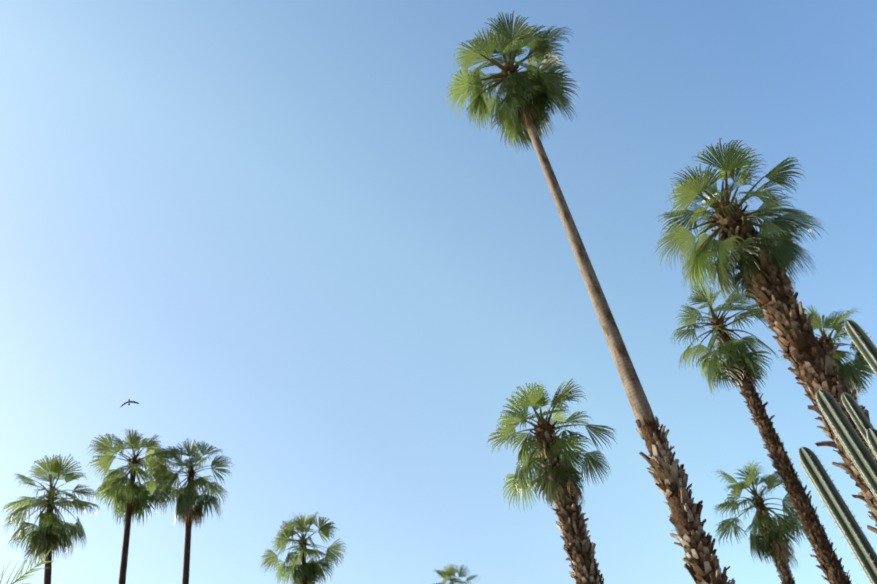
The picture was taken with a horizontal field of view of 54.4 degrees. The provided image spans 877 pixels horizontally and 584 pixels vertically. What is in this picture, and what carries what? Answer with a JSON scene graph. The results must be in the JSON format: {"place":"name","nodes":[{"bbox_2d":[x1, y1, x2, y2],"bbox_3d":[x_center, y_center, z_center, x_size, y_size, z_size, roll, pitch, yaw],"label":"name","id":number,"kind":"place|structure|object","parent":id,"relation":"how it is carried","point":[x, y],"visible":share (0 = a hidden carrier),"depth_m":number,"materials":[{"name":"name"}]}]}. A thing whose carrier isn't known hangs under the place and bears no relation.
{"place":"outdoors","nodes":[
{"label":"outdoors","id":0,"kind":"place"},
{"bbox_2d":[0,544,55,583],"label":"palm frond","id":1,"kind":"object","parent":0,"point":[31,570],"visible":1,"depth_m":9.70,"materials":[{"name":"green plant"}]},
{"bbox_2d":[120,399,138,406],"bbox_3d":[-14.133,5.072,38.971,0.850,0.484,0.201,-10,-58,-13],"label":"bird","id":2,"kind":"object","parent":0,"point":[129,401],"visible":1,"depth_m":38.94},
{"bbox_2d":[0,0,876,583],"label":"sky","id":3,"kind":"structure","parent":0,"point":[269,229],"materials":[{"name":"blue"}]},
{"label":"ground","id":4,"kind":"structure","parent":0,"visible":0},
{"bbox_2d":[44,492,56,583],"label":"palm","id":5,"kind":"object","parent":4,"relation":"on","point":[47,572],"visible":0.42,"depth_m":31.87,"materials":[{"name":"brown plant"}]},
{"bbox_2d":[0,461,88,566],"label":"palm fronds","id":6,"kind":"object","parent":5,"relation":"attached to","point":[74,529],"visible":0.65,"depth_m":33.09,"materials":[{"name":"green plant"}]},
{"bbox_2d":[3,454,98,559],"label":"palm fronds","id":7,"kind":"object","parent":5,"relation":"attached to","point":[47,519],"visible":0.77,"depth_m":33.42,"materials":[{"name":"green plant"}]},
{"bbox_2d":[7,473,99,560],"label":"palm fronds","id":8,"kind":"object","parent":5,"relation":"attached to","point":[23,532],"visible":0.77,"depth_m":32.66,"materials":[{"name":"green plant"}]},
{"bbox_2d":[119,455,139,583],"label":"palm","id":9,"kind":"object","parent":4,"relation":"on","point":[124,558],"visible":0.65,"depth_m":35.36,"materials":[{"name":"brown plant"}]},
{"bbox_2d":[86,435,172,526],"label":"palm fronds","id":10,"kind":"object","parent":9,"relation":"attached to","point":[107,458],"visible":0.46,"depth_m":36.98,"materials":[{"name":"green plant"}]},
{"bbox_2d":[87,433,175,522],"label":"palm fronds","id":11,"kind":"object","parent":9,"relation":"attached to","point":[101,448],"visible":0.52,"depth_m":37.24,"materials":[{"name":"green plant"}]},
{"bbox_2d":[92,429,172,518],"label":"palm fronds","id":12,"kind":"object","parent":9,"relation":"attached to","point":[115,481],"visible":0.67,"depth_m":36.52,"materials":[{"name":"green plant"}]},
{"bbox_2d":[182,465,196,583],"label":"palm","id":13,"kind":"object","parent":4,"relation":"on","point":[186,562],"visible":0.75,"depth_m":35.17,"materials":[{"name":"brown plant"}]},
{"bbox_2d":[144,444,222,524],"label":"palm fronds","id":14,"kind":"object","parent":13,"relation":"attached to","point":[200,481],"visible":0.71,"depth_m":36.95,"materials":[{"name":"green plant"}]},
{"bbox_2d":[157,446,230,526],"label":"palm fronds","id":15,"kind":"object","parent":13,"relation":"attached to","point":[182,505],"visible":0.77,"depth_m":37.26,"materials":[{"name":"green plant"}]},
{"bbox_2d":[157,437,231,524],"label":"palm fronds","id":16,"kind":"object","parent":13,"relation":"attached to","point":[190,487],"visible":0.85,"depth_m":37.17,"materials":[{"name":"green plant"}]},
{"bbox_2d":[298,538,307,583],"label":"palm","id":17,"kind":"object","parent":4,"relation":"on","point":[303,562],"visible":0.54,"depth_m":44.66,"materials":[{"name":"brown plant"}]},
{"bbox_2d":[259,512,335,583],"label":"palm fronds","id":18,"kind":"object","parent":17,"relation":"attached to","point":[313,552],"visible":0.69,"depth_m":44.84,"materials":[{"name":"green plant"}]},
{"bbox_2d":[269,516,338,583],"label":"palm fronds","id":19,"kind":"object","parent":17,"relation":"attached to","point":[283,542],"visible":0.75,"depth_m":44.69,"materials":[{"name":"green plant"}]},
{"bbox_2d":[274,516,347,583],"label":"palm fronds","id":20,"kind":"object","parent":17,"relation":"attached to","point":[299,571],"visible":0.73,"depth_m":44.86,"materials":[{"name":"green plant"}]},
{"bbox_2d":[528,416,603,583],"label":"palm","id":21,"kind":"object","parent":4,"relation":"on","point":[579,547],"visible":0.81,"depth_m":19.53,"materials":[{"name":"brown plant"}]},
{"bbox_2d":[487,381,610,508],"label":"palm fronds","id":22,"kind":"object","parent":21,"relation":"attached to","point":[511,426],"visible":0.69,"depth_m":21.17,"materials":[{"name":"green plant"}]},
{"bbox_2d":[513,382,592,503],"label":"palm fronds","id":23,"kind":"object","parent":21,"relation":"attached to","point":[524,454],"visible":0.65,"depth_m":20.84,"materials":[{"name":"green plant"}]},
{"bbox_2d":[500,378,615,514],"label":"palm fronds","id":24,"kind":"object","parent":21,"relation":"attached to","point":[567,479],"visible":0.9,"depth_m":21.06,"materials":[{"name":"green plant"}]},
{"bbox_2d":[501,61,734,583],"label":"tall palm","id":25,"kind":"object","parent":4,"relation":"on","point":[700,559],"visible":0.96,"depth_m":16.98,"materials":[{"name":"brown plant"}]},
{"bbox_2d":[444,24,565,148],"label":"palm fronds","id":26,"kind":"object","parent":25,"relation":"attached to","point":[542,50],"visible":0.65,"depth_m":24.33,"materials":[{"name":"green plant"}]},
{"bbox_2d":[450,29,577,143],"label":"palm fronds","id":27,"kind":"object","parent":25,"relation":"attached to","point":[521,99],"visible":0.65,"depth_m":24.08,"materials":[{"name":"green plant"}]},
{"bbox_2d":[460,11,579,153],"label":"palm fronds","id":28,"kind":"object","parent":25,"relation":"attached to","point":[473,106],"visible":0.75,"depth_m":24.33,"materials":[{"name":"green plant"}]},
{"bbox_2d":[750,492,794,583],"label":"palm","id":29,"kind":"object","parent":4,"relation":"on","point":[784,576],"visible":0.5,"depth_m":26.87,"materials":[{"name":"brown plant"}]},
{"bbox_2d":[715,462,800,558],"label":"palm fronds","id":30,"kind":"object","parent":29,"relation":"attached to","point":[764,518],"visible":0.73,"depth_m":27.57,"materials":[{"name":"green plant"}]},
{"bbox_2d":[715,469,802,563],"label":"palm fronds","id":31,"kind":"object","parent":29,"relation":"attached to","point":[757,546],"visible":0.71,"depth_m":27.58,"materials":[{"name":"green plant"}]},
{"bbox_2d":[713,461,810,571],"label":"palm fronds","id":32,"kind":"object","parent":29,"relation":"attached to","point":[731,504],"visible":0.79,"depth_m":27.74,"materials":[{"name":"green plant"}]},
{"bbox_2d":[709,316,851,583],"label":"palm","id":33,"kind":"object","parent":4,"relation":"on","point":[831,567],"visible":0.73,"depth_m":19.70,"materials":[{"name":"brown plant"}]},
{"bbox_2d":[675,290,764,397],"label":"palm fronds","id":34,"kind":"object","parent":33,"relation":"attached to","point":[710,365],"visible":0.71,"depth_m":22.19,"materials":[{"name":"green plant"}]},
{"bbox_2d":[679,279,765,390],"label":"palm fronds","id":35,"kind":"object","parent":33,"relation":"attached to","point":[703,349],"visible":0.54,"depth_m":22.33,"materials":[{"name":"green plant"}]},
{"bbox_2d":[669,287,778,391],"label":"palm fronds","id":36,"kind":"object","parent":33,"relation":"attached to","point":[731,374],"visible":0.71,"depth_m":22.36,"materials":[{"name":"green plant"}]},
{"bbox_2d":[709,195,876,533],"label":"palm","id":37,"kind":"object","parent":4,"relation":"on","point":[810,359],"visible":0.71,"depth_m":14.26,"materials":[{"name":"brown plant"}]},
{"bbox_2d":[658,138,815,300],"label":"palm fronds","id":38,"kind":"object","parent":37,"relation":"attached to","point":[775,224],"visible":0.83,"depth_m":15.74,"materials":[{"name":"green plant"}]},
{"bbox_2d":[670,157,812,310],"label":"palm fronds","id":39,"kind":"object","parent":37,"relation":"attached to","point":[705,247],"visible":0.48,"depth_m":16.20,"materials":[{"name":"green plant"}]},
{"bbox_2d":[655,149,828,302],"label":"palm fronds","id":40,"kind":"object","parent":37,"relation":"attached to","point":[751,259],"visible":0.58,"depth_m":15.83,"materials":[{"name":"green plant"}]},
{"bbox_2d":[819,334,851,392],"bbox_3d":[12.872,7.940,22.619,2.865,16.172,0.752,-26,-41,14],"label":"palm","id":41,"kind":"object","parent":4,"relation":"on","point":[829,347],"visible":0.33,"depth_m":27.00,"materials":[{"name":"brown plant"}]},
{"bbox_2d":[781,309,872,402],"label":"palm fronds","id":42,"kind":"object","parent":41,"relation":"attached to","point":[859,357],"visible":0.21,"depth_m":26.65,"materials":[{"name":"green plant"}]},
{"bbox_2d":[805,305,866,395],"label":"palm fronds","id":43,"kind":"object","parent":41,"relation":"attached to","point":[838,331],"visible":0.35,"depth_m":27.42,"materials":[{"name":"green plant"}]},
{"bbox_2d":[811,308,874,394],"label":"palm fronds","id":44,"kind":"object","parent":41,"relation":"attached to","point":[858,367],"visible":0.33,"depth_m":26.11,"materials":[{"name":"green plant"}]},
{"bbox_2d":[798,447,876,583],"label":"cactus","id":45,"kind":"object","parent":4,"relation":"on","point":[859,544],"visible":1,"depth_m":3.57,"materials":[{"name":"green plant"}]},
{"bbox_2d":[815,390,876,498],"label":"cactus","id":46,"kind":"object","parent":4,"relation":"on","point":[856,449],"visible":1,"depth_m":3.92,"materials":[{"name":"green plant"}]},
{"bbox_2d":[841,392,874,457],"bbox_3d":[2.675,2.045,3.483,0.170,4.011,0.117,-13,-40,-1],"label":"cactus","id":47,"kind":"object","parent":4,"relation":"on","point":[861,421],"visible":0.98,"depth_m":4.66,"materials":[{"name":"green plant"}]},
{"bbox_2d":[844,320,876,374],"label":"cactus","id":48,"kind":"object","parent":4,"relation":"on","point":[862,341],"visible":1,"depth_m":4.21,"materials":[{"name":"green plant"}]},
{"bbox_2d":[867,428,876,458],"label":"cactus","id":49,"kind":"object","parent":4,"relation":"on","point":[872,437],"visible":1,"depth_m":3.80,"materials":[{"name":"green plant"}]},
{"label":"palm","id":50,"kind":"object","parent":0,"visible":0},
{"bbox_2d":[436,564,460,583],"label":"palm fronds","id":51,"kind":"object","parent":50,"relation":"attached to","point":[454,579],"visible":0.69,"depth_m":57.48,"materials":[{"name":"green plant"}]},
{"bbox_2d":[434,569,465,583],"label":"palm fronds","id":52,"kind":"object","parent":50,"relation":"attached to","point":[439,572],"visible":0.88,"depth_m":56.63,"materials":[{"name":"green plant"}]},
{"bbox_2d":[441,564,477,583],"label":"palm fronds","id":53,"kind":"object","parent":50,"relation":"attached to","point":[459,572],"visible":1,"depth_m":56.89,"materials":[{"name":"green plant"}]}
]}

